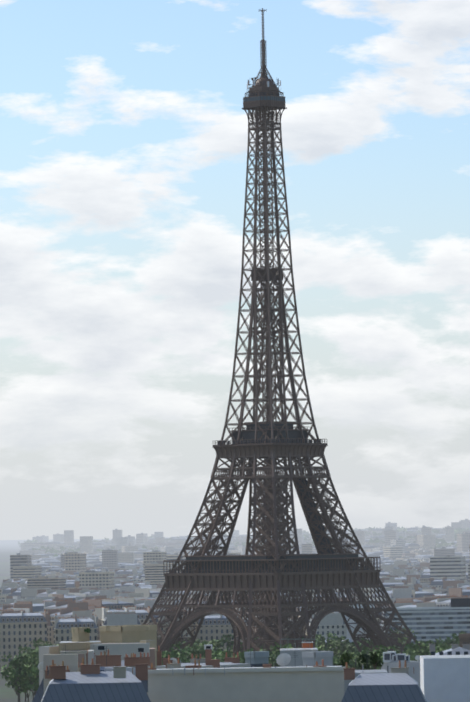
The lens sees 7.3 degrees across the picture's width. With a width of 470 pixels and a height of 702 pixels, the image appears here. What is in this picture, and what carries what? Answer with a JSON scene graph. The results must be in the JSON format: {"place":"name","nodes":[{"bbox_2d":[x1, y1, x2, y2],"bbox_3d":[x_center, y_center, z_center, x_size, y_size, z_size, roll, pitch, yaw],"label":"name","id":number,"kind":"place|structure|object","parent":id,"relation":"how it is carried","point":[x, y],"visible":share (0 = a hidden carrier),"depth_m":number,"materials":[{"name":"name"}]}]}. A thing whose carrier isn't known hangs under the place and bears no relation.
{"place":"outdoors","nodes":[
{"label":"outdoors","id":0,"kind":"place"},
{"bbox_2d":[0,537,169,701],"bbox_3d":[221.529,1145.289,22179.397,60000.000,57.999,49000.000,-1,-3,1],"label":"ground","id":1,"kind":"structure","parent":0,"point":[8,548],"depth_m":7195.60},
{"bbox_2d":[0,519,469,676],"bbox_3d":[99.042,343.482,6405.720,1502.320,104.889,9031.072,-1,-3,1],"label":"city","id":2,"kind":"object","parent":1,"relation":"on","point":[47,597],"visible":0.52,"depth_m":3146.71},
{"bbox_2d":[32,625,469,701],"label":"rooftops","id":3,"kind":"object","parent":1,"relation":"on","point":[119,663],"visible":0.98,"depth_m":468.56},
{"bbox_2d":[143,8,420,655],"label":"lattice tower","id":4,"kind":"structure","parent":1,"relation":"on","point":[275,568],"depth_m":1702.62,"materials":[{"name":"metal"},{"name":"paint"}]},
{"bbox_2d":[0,0,469,539],"label":"sky","id":5,"kind":"structure","parent":0,"point":[124,123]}
]}

